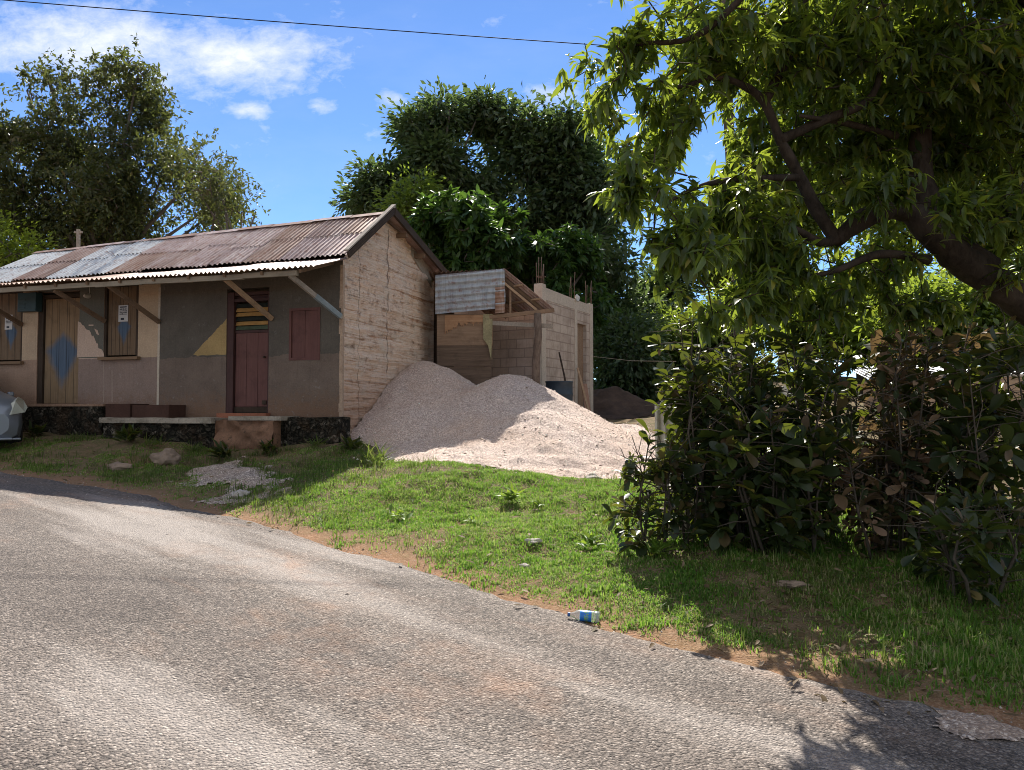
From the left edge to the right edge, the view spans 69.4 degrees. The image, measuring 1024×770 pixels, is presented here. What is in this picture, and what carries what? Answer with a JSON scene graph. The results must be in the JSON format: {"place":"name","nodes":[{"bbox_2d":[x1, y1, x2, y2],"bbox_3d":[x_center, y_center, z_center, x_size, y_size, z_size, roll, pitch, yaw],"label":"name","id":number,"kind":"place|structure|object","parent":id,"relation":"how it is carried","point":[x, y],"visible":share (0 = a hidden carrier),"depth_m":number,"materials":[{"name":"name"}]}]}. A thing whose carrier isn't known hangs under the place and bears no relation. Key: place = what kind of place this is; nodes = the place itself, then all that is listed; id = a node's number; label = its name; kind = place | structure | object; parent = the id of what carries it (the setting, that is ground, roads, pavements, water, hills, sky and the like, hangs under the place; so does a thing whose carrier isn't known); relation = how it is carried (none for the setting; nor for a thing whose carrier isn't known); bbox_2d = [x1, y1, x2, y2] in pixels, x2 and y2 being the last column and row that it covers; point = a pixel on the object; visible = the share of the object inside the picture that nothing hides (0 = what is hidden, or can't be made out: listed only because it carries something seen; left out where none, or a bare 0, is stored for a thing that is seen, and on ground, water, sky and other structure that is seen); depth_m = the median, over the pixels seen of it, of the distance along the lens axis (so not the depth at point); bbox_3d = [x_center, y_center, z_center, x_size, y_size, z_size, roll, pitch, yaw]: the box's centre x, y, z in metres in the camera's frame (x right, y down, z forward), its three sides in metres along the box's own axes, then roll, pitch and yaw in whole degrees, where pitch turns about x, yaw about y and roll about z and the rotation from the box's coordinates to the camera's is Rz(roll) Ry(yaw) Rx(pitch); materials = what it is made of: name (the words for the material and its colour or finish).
{"place":"outdoors","nodes":[
{"label":"outdoors","id":0,"kind":"place"},
{"bbox_2d":[0,0,1000,379],"label":"sky","id":1,"kind":"structure","parent":0,"point":[286,100],"materials":[{"name":"blue"}]},
{"bbox_2d":[0,472,1023,769],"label":"road","id":2,"kind":"structure","parent":0,"point":[80,658],"depth_m":3.77,"materials":[{"name":"grey asphalt"}]},
{"bbox_2d":[2,463,1023,766],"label":"road chippings","id":3,"kind":"object","parent":2,"relation":"on","point":[368,565],"visible":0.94,"depth_m":5.21,"materials":[{"name":"grey gravel"}]},
{"bbox_2d":[932,710,1023,741],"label":"concrete patch","id":4,"kind":"object","parent":2,"relation":"on","point":[972,726],"visible":1,"depth_m":3.43,"materials":[{"name":"grey concrete"}]},
{"bbox_2d":[0,436,1023,719],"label":"grass","id":5,"kind":"structure","parent":0,"point":[956,650],"depth_m":5.86,"materials":[{"name":"green plant"}]},
{"bbox_2d":[0,375,1023,729],"bbox_3d":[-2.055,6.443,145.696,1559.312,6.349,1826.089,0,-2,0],"label":"ground","id":6,"kind":"structure","parent":0,"point":[780,661],"depth_m":6.00,"materials":[{"name":"soil"}]},
{"bbox_2d":[0,388,26,443],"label":"parked car","id":7,"kind":"object","parent":6,"relation":"on","point":[12,408],"visible":0.93,"depth_m":12.77,"materials":[{"name":"silver metal"}]},
{"bbox_2d":[0,203,65,266],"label":"lime tree","id":8,"kind":"object","parent":6,"relation":"on","point":[12,251],"visible":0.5,"depth_m":23.72,"materials":[{"name":"green plant"}]},
{"bbox_2d":[24,419,46,436],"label":"weed","id":9,"kind":"object","parent":6,"relation":"on","point":[39,429],"visible":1,"depth_m":13.52,"materials":[{"name":"green plant"}]},
{"bbox_2d":[69,431,86,437],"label":"weed","id":10,"kind":"object","parent":6,"relation":"on","point":[75,434],"visible":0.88,"depth_m":13.26,"materials":[{"name":"green plant"}]},
{"bbox_2d":[107,461,132,470],"bbox_3d":[-5.975,1.252,11.256,0.416,0.174,0.241,0,-2,0],"label":"rock","id":11,"kind":"object","parent":6,"relation":"on","point":[121,466],"visible":0.7,"depth_m":11.18,"materials":[{"name":"grey stone"}]},
{"bbox_2d":[108,423,143,441],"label":"weed","id":12,"kind":"object","parent":6,"relation":"on","point":[129,433],"visible":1,"depth_m":12.61,"materials":[{"name":"green plant"}]},
{"bbox_2d":[0,33,270,256],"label":"airy tree","id":13,"kind":"object","parent":6,"relation":"on","point":[101,209],"visible":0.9,"depth_m":26.28,"materials":[{"name":"green plant"}]},
{"bbox_2d":[138,433,172,445],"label":"weed","id":14,"kind":"object","parent":6,"relation":"on","point":[150,440],"visible":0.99,"depth_m":12.46,"materials":[{"name":"green plant"}]},
{"bbox_2d":[149,448,180,465],"bbox_3d":[-5.388,1.154,11.474,0.415,0.353,0.352,-1,-2,17],"label":"rock","id":15,"kind":"object","parent":6,"relation":"on","point":[165,456],"visible":0.85,"depth_m":11.36,"materials":[{"name":"grey stone"}]},
{"bbox_2d":[181,439,202,450],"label":"weed","id":16,"kind":"object","parent":6,"relation":"on","point":[189,447],"visible":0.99,"depth_m":12.24,"materials":[{"name":"green plant"}]},
{"bbox_2d":[153,130,265,231],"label":"airy tree","id":17,"kind":"object","parent":6,"relation":"on","point":[206,190],"visible":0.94,"depth_m":18.94,"materials":[{"name":"green plant"}]},
{"bbox_2d":[205,438,238,457],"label":"weed","id":18,"kind":"object","parent":6,"relation":"on","point":[221,450],"visible":0.99,"depth_m":11.81,"materials":[{"name":"green plant"}]},
{"bbox_2d":[0,204,446,448],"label":"row house","id":19,"kind":"structure","parent":6,"relation":"on","point":[290,333],"depth_m":13.64,"materials":[{"name":"brown paint"}]},
{"bbox_2d":[5,315,12,329],"bbox_3d":[-10.158,-1.268,14.919,0.202,0.299,0.006,-1,-2,17],"label":"notice","id":20,"kind":"object","parent":19,"relation":"attached to","point":[8,324],"visible":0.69,"depth_m":14.92,"materials":[{"name":"paper"}]},
{"bbox_2d":[37,293,79,403],"bbox_3d":[-8.894,-0.680,14.472,1.161,2.198,0.250,-1,-2,17],"label":"door","id":21,"kind":"structure","parent":19,"relation":"in","point":[57,372],"depth_m":14.54,"materials":[{"name":"brown wood"}]},
{"bbox_2d":[74,229,82,246],"bbox_3d":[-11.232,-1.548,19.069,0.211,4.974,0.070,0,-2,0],"label":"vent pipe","id":22,"kind":"object","parent":19,"relation":"on","point":[78,232],"visible":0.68,"depth_m":19.12,"materials":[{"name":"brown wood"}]},
{"bbox_2d":[118,305,127,321],"bbox_3d":[-7.404,-1.365,14.080,0.226,0.315,0.006,-1,-2,17],"label":"notice","id":23,"kind":"object","parent":19,"relation":"attached to","point":[123,314],"visible":1,"depth_m":14.08,"materials":[{"name":"paper"}]},
{"bbox_2d":[216,291,269,417],"bbox_3d":[-4.738,-0.534,13.185,1.019,2.279,0.270,-1,-2,17],"label":"door","id":24,"kind":"structure","parent":19,"relation":"in","point":[247,367],"depth_m":13.25,"materials":[{"name":"red paint"}]},
{"bbox_2d":[171,456,307,504],"bbox_3d":[-3.849,1.274,10.140,1.486,0.407,3.983,1,-3,-34],"label":"gravel spill","id":25,"kind":"object","parent":6,"relation":"on","point":[248,475],"visible":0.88,"depth_m":9.82,"materials":[{"name":"grey gravel"}]},
{"bbox_2d":[231,489,249,497],"bbox_3d":[-3.275,1.330,8.908,0.211,0.151,0.214,1,-2,-33],"label":"rock","id":26,"kind":"object","parent":25,"relation":"on","point":[241,492],"visible":0.74,"depth_m":8.85,"materials":[{"name":"stone"}]},
{"bbox_2d":[255,438,276,453],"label":"weed","id":27,"kind":"object","parent":6,"relation":"on","point":[270,446],"visible":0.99,"depth_m":11.95,"materials":[{"name":"green plant"}]},
{"bbox_2d":[299,434,329,446],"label":"weed","id":28,"kind":"object","parent":6,"relation":"on","point":[316,443],"visible":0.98,"depth_m":11.95,"materials":[{"name":"green plant"}]},
{"bbox_2d":[336,433,365,449],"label":"weed","id":29,"kind":"object","parent":6,"relation":"on","point":[351,443],"visible":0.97,"depth_m":11.80,"materials":[{"name":"green plant"}]},
{"bbox_2d":[348,439,402,461],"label":"weed","id":30,"kind":"object","parent":6,"relation":"on","point":[378,455],"visible":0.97,"depth_m":10.64,"materials":[{"name":"green plant"}]},
{"bbox_2d":[389,503,412,519],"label":"weed","id":31,"kind":"object","parent":6,"relation":"on","point":[409,515],"visible":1,"depth_m":7.70,"materials":[{"name":"green plant"}]},
{"bbox_2d":[365,160,452,222],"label":"lime tree","id":32,"kind":"object","parent":6,"relation":"on","point":[408,197],"visible":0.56,"depth_m":24.82,"materials":[{"name":"green plant"}]},
{"bbox_2d":[328,75,513,220],"bbox_3d":[-3.669,-5.888,30.427,7.791,13.403,6.360,0,-2,0],"label":"tall tree","id":33,"kind":"object","parent":6,"relation":"on","point":[426,134],"visible":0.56,"depth_m":29.20,"materials":[{"name":"green plant"}]},
{"bbox_2d":[404,184,529,272],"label":"broadleaf tree","id":34,"kind":"object","parent":6,"relation":"on","point":[463,232],"visible":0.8,"depth_m":21.18,"materials":[{"name":"green plant"}]},
{"bbox_2d":[463,515,476,523],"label":"weed","id":35,"kind":"object","parent":6,"relation":"on","point":[473,521],"visible":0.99,"depth_m":7.36,"materials":[{"name":"green plant"}]},
{"bbox_2d":[428,268,554,384],"bbox_3d":[-0.818,-0.892,16.257,3.436,3.142,1.609,0,-2,0],"label":"lean to shed","id":36,"kind":"object","parent":6,"relation":"on","point":[463,339],"visible":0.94,"depth_m":15.68,"materials":[{"name":"wood"}]},
{"bbox_2d":[350,361,655,478],"bbox_3d":[-0.028,0.447,13.665,5.665,1.985,6.985,0,-2,0],"label":"gravel pile","id":37,"kind":"object","parent":6,"relation":"on","point":[388,429],"visible":0.88,"depth_m":12.65,"materials":[{"name":"stone"}]},
{"bbox_2d":[325,361,654,484],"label":"gravel stones","id":38,"kind":"object","parent":37,"relation":"on","point":[399,446],"visible":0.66,"depth_m":12.42,"materials":[{"name":"beige gravel"}]},
{"bbox_2d":[497,481,523,501],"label":"weed","id":39,"kind":"object","parent":6,"relation":"on","point":[511,494],"visible":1,"depth_m":8.53,"materials":[{"name":"green plant"}]},
{"bbox_2d":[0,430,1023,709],"bbox_3d":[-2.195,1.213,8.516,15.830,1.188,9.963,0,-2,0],"label":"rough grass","id":40,"kind":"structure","parent":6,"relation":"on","point":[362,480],"depth_m":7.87,"materials":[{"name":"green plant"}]},
{"bbox_2d":[14,445,1023,721],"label":"leaf litter","id":41,"kind":"object","parent":6,"relation":"on","point":[904,673],"visible":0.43,"depth_m":4.91,"materials":[{"name":"brown plant"}]},
{"bbox_2d":[454,257,592,411],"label":"block building","id":42,"kind":"structure","parent":6,"relation":"on","point":[568,336],"depth_m":17.24,"materials":[{"name":"concrete"}]},
{"bbox_2d":[559,352,565,380],"bbox_3d":[1.183,-0.210,16.768,0.054,1.129,0.756,0,-2,-13],"label":"wooden stick","id":43,"kind":"object","parent":42,"relation":"attached to","point":[562,367],"visible":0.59,"depth_m":16.87,"materials":[{"name":"brown wood"}]},
{"bbox_2d":[577,368,589,409],"bbox_3d":[1.757,0.180,18.055,0.056,1.234,0.453,2,-3,-43],"label":"timber board","id":44,"kind":"object","parent":42,"relation":"on","point":[582,386],"visible":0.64,"depth_m":18.07,"materials":[{"name":"brown wood"}]},
{"bbox_2d":[593,356,675,361],"bbox_3d":[2.950,-0.641,18.135,0.013,0.289,2.754,2,-3,-37],"label":"clothes line","id":45,"kind":"object","parent":42,"relation":"attached to","point":[630,360],"visible":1,"depth_m":18.36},
{"bbox_2d":[525,538,542,543],"bbox_3d":[0.189,1.409,6.651,0.132,0.060,0.124,2,-3,-36],"label":"rock","id":46,"kind":"object","parent":6,"relation":"on","point":[533,540],"visible":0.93,"depth_m":6.63,"materials":[{"name":"stone"}]},
{"bbox_2d":[530,497,548,507],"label":"weed","id":47,"kind":"object","parent":6,"relation":"on","point":[537,503],"visible":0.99,"depth_m":8.35,"materials":[{"name":"green plant"}]},
{"bbox_2d":[545,381,572,400],"bbox_3d":[1.015,0.381,15.897,0.603,0.918,0.603,0,-2,0],"label":"plastic drum","id":48,"kind":"object","parent":6,"relation":"on","point":[564,389],"visible":0.34,"depth_m":15.65,"materials":[{"name":"plastic"}]},
{"bbox_2d":[447,82,677,368],"bbox_3d":[1.354,-5.671,31.274,10.926,13.304,8.450,0,-2,0],"label":"dense tree","id":49,"kind":"object","parent":6,"relation":"on","point":[552,165],"visible":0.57,"depth_m":30.00,"materials":[{"name":"green plant"}]},
{"bbox_2d":[507,221,622,338],"bbox_3d":[1.400,-2.047,23.106,4.123,6.157,4.009,0,-2,0],"label":"broadleaf tree","id":50,"kind":"object","parent":6,"relation":"on","point":[566,253],"visible":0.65,"depth_m":22.39,"materials":[{"name":"green plant"}]},
{"bbox_2d":[567,610,599,622],"bbox_3d":[0.470,1.517,4.861,0.210,0.072,0.072,2,-2,11],"label":"plastic bottle","id":51,"kind":"object","parent":6,"relation":"on","point":[586,615],"visible":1,"depth_m":4.83,"materials":[{"name":"white"}]},
{"bbox_2d":[582,384,590,410],"bbox_3d":[1.831,0.342,18.250,0.151,0.768,0.339,1,-2,-14],"label":"timber board","id":52,"kind":"object","parent":6,"relation":"on","point":[586,391],"visible":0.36,"depth_m":18.27,"materials":[{"name":"brown wood"}]},
{"bbox_2d":[573,527,605,546],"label":"weed","id":53,"kind":"object","parent":6,"relation":"on","point":[590,538],"visible":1,"depth_m":6.65,"materials":[{"name":"green plant"}]},
{"bbox_2d":[585,473,602,479],"bbox_3d":[1.107,1.286,10.168,0.259,0.163,0.224,2,-3,-37],"label":"rock","id":54,"kind":"object","parent":6,"relation":"on","point":[592,475],"visible":0.41,"depth_m":10.11,"materials":[{"name":"stone"}]},
{"bbox_2d":[593,386,670,419],"bbox_3d":[2.968,0.519,21.495,4.200,0.994,3.840,0,-2,0],"label":"earth heap","id":55,"kind":"object","parent":6,"relation":"on","point":[613,403],"visible":0.48,"depth_m":20.69,"materials":[{"name":"brown soil"}]},
{"bbox_2d":[593,301,683,401],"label":"yard tree","id":56,"kind":"object","parent":6,"relation":"on","point":[615,340],"visible":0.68,"depth_m":24.79,"materials":[{"name":"green plant"}]},
{"bbox_2d":[635,536,678,558],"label":"weed","id":57,"kind":"object","parent":6,"relation":"on","point":[661,545],"visible":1,"depth_m":6.07,"materials":[{"name":"green plant"}]},
{"bbox_2d":[601,419,718,556],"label":"broadleaf shrub","id":58,"kind":"object","parent":6,"relation":"on","point":[655,471],"visible":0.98,"depth_m":6.30,"materials":[{"name":"green plant"}]},
{"bbox_2d":[623,265,713,318],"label":"yard tree","id":59,"kind":"object","parent":6,"relation":"on","point":[668,279],"visible":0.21,"depth_m":32.71,"materials":[{"name":"green plant"}]},
{"bbox_2d":[655,404,681,487],"bbox_3d":[1.871,0.717,8.655,0.432,0.990,0.084,1,-2,-14],"label":"zinc panel","id":60,"kind":"object","parent":6,"relation":"on","point":[659,422],"visible":0.12,"depth_m":8.64,"materials":[{"name":"grey metal"}]},
{"bbox_2d":[657,508,696,529],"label":"concrete block","id":61,"kind":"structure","parent":6,"relation":"on","point":[677,523],"depth_m":7.12,"materials":[{"name":"grey concrete"}]},
{"bbox_2d":[670,224,730,382],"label":"yard tree","id":62,"kind":"object","parent":6,"relation":"on","point":[716,279],"visible":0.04,"depth_m":32.69,"materials":[{"name":"green plant"}]},
{"bbox_2d":[627,277,775,383],"bbox_3d":[6.994,-1.632,27.157,5.612,4.712,5.899,0,-2,0],"label":"yard tree","id":63,"kind":"object","parent":6,"relation":"on","point":[676,358],"visible":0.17,"depth_m":26.77,"materials":[{"name":"green plant"}]},
{"bbox_2d":[645,312,764,543],"bbox_3d":[1.688,0.410,6.637,1.022,2.277,1.089,-2,-3,40],"label":"broadleaf shrub","id":64,"kind":"object","parent":6,"relation":"on","point":[700,371],"visible":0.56,"depth_m":6.51,"materials":[{"name":"green plant"}]},
{"bbox_2d":[641,301,823,542],"bbox_3d":[2.024,0.426,6.648,1.392,2.280,1.285,-1,-2,27],"label":"broadleaf shrub","id":65,"kind":"object","parent":6,"relation":"on","point":[745,386],"visible":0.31,"depth_m":6.56,"materials":[{"name":"green plant"}]},
{"bbox_2d":[721,0,746,394],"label":"utility pole","id":66,"kind":"object","parent":6,"relation":"on","point":[726,161],"visible":0.06,"depth_m":15.12,"materials":[{"name":"brown wood"}]},
{"bbox_2d":[4,0,659,49],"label":"power line","id":67,"kind":"object","parent":66,"relation":"attached to","point":[298,23],"visible":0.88,"depth_m":14.44,"materials":[{"name":"black metal"}]},
{"bbox_2d":[680,288,833,499],"bbox_3d":[2.405,0.232,7.358,1.545,2.465,0.986,0,-2,0],"label":"broadleaf shrub","id":68,"kind":"object","parent":6,"relation":"on","point":[726,353],"visible":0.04,"depth_m":7.30,"materials":[{"name":"green plant"}]},
{"bbox_2d":[713,264,829,380],"bbox_3d":[8.717,-1.861,23.981,4.798,4.084,5.502,0,-2,0],"label":"yard tree","id":69,"kind":"object","parent":6,"relation":"on","point":[768,340],"visible":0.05,"depth_m":23.10,"materials":[{"name":"green plant"}]},
{"bbox_2d":[683,356,887,560],"bbox_3d":[2.247,0.642,6.190,1.444,1.792,1.476,2,-3,-36],"label":"broadleaf shrub","id":70,"kind":"object","parent":6,"relation":"on","point":[779,493],"visible":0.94,"depth_m":6.08,"materials":[{"name":"green plant"}]},
{"bbox_2d":[550,0,1023,356],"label":"mango tree","id":71,"kind":"object","parent":6,"relation":"on","point":[945,78],"visible":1,"depth_m":6.30,"materials":[{"name":"green plant"}]},
{"bbox_2d":[776,580,809,588],"bbox_3d":[2.095,1.498,5.540,0.284,0.067,0.155,0,-2,0],"label":"rock","id":72,"kind":"object","parent":6,"relation":"on","point":[794,583],"visible":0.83,"depth_m":5.51,"materials":[{"name":"grey stone"}]},
{"bbox_2d":[721,141,874,264],"bbox_3d":[12.055,-5.041,30.431,7.640,11.057,5.956,0,-2,0],"label":"yard tree","id":73,"kind":"object","parent":6,"relation":"on","point":[810,224],"visible":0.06,"depth_m":29.41,"materials":[{"name":"green plant"}]},
{"bbox_2d":[746,325,891,540],"bbox_3d":[2.685,0.495,6.767,1.476,2.098,1.162,0,-2,0],"label":"broadleaf shrub","id":74,"kind":"object","parent":6,"relation":"on","point":[794,379],"visible":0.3,"depth_m":6.62,"materials":[{"name":"green plant"}]},
{"bbox_2d":[778,267,915,393],"bbox_3d":[10.340,-1.555,21.994,4.539,4.250,5.243,0,-2,0],"label":"yard tree","id":75,"kind":"object","parent":6,"relation":"on","point":[854,343],"visible":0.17,"depth_m":21.37,"materials":[{"name":"green plant"}]},
{"bbox_2d":[832,623,864,641],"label":"weed","id":76,"kind":"object","parent":6,"relation":"on","point":[850,635],"visible":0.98,"depth_m":4.50,"materials":[{"name":"green plant"}]},
{"bbox_2d":[869,623,897,645],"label":"weed","id":77,"kind":"object","parent":6,"relation":"on","point":[884,638],"visible":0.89,"depth_m":4.51,"materials":[{"name":"green plant"}]},
{"bbox_2d":[811,408,956,560],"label":"broadleaf shrub","id":78,"kind":"object","parent":6,"relation":"on","point":[862,491],"visible":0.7,"depth_m":6.24,"materials":[{"name":"green plant"}]},
{"bbox_2d":[824,339,947,532],"bbox_3d":[3.521,0.528,7.019,1.453,1.951,1.128,0,-2,0],"label":"broadleaf shrub","id":79,"kind":"object","parent":6,"relation":"on","point":[916,403],"visible":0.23,"depth_m":6.78,"materials":[{"name":"green plant"}]},
{"bbox_2d":[823,158,980,365],"bbox_3d":[15.642,-4.864,29.086,7.681,10.367,5.543,0,-2,0],"label":"yard tree","id":80,"kind":"object","parent":6,"relation":"on","point":[907,246],"visible":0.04,"depth_m":28.62,"materials":[{"name":"green plant"}]},
{"bbox_2d":[832,333,977,552],"bbox_3d":[3.344,0.555,6.389,1.078,2.030,1.307,0,-2,0],"label":"broadleaf shrub","id":81,"kind":"object","parent":6,"relation":"on","point":[879,511],"visible":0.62,"depth_m":6.33,"materials":[{"name":"green plant"}]},
{"bbox_2d":[851,287,1008,531],"bbox_3d":[3.803,0.286,6.846,1.477,2.407,0.872,0,-2,0],"label":"broadleaf shrub","id":82,"kind":"object","parent":6,"relation":"on","point":[878,338],"visible":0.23,"depth_m":6.77,"materials":[{"name":"green plant"}]},
{"bbox_2d":[848,259,1023,364],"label":"yard tree","id":83,"kind":"object","parent":6,"relation":"on","point":[990,314],"visible":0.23,"depth_m":17.73,"materials":[{"name":"green plant"}]},
{"bbox_2d":[854,366,1023,407],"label":"roofing sheets","id":84,"kind":"object","parent":6,"relation":"on","point":[861,372],"visible":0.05,"depth_m":15.20,"materials":[{"name":"metal"}]},
{"bbox_2d":[884,466,1023,606],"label":"broadleaf shrub","id":85,"kind":"object","parent":6,"relation":"on","point":[975,526],"visible":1,"depth_m":5.19,"materials":[{"name":"green plant"}]},
{"bbox_2d":[890,303,1023,516],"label":"broadleaf shrub","id":86,"kind":"object","parent":6,"relation":"on","point":[942,393],"visible":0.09,"depth_m":6.71,"materials":[{"name":"green plant"}]},
{"bbox_2d":[905,326,1023,553],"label":"broadleaf shrub","id":87,"kind":"object","parent":6,"relation":"on","point":[994,362],"visible":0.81,"depth_m":5.95,"materials":[{"name":"green plant"}]},
{"bbox_2d":[919,374,1023,407],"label":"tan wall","id":88,"kind":"structure","parent":6,"relation":"on","point":[1013,381],"depth_m":13.86,"materials":[{"name":"concrete"}]},
{"bbox_2d":[927,243,1023,345],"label":"yard tree","id":89,"kind":"object","parent":6,"relation":"on","point":[1018,266],"visible":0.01,"depth_m":20.41,"materials":[{"name":"green plant"}]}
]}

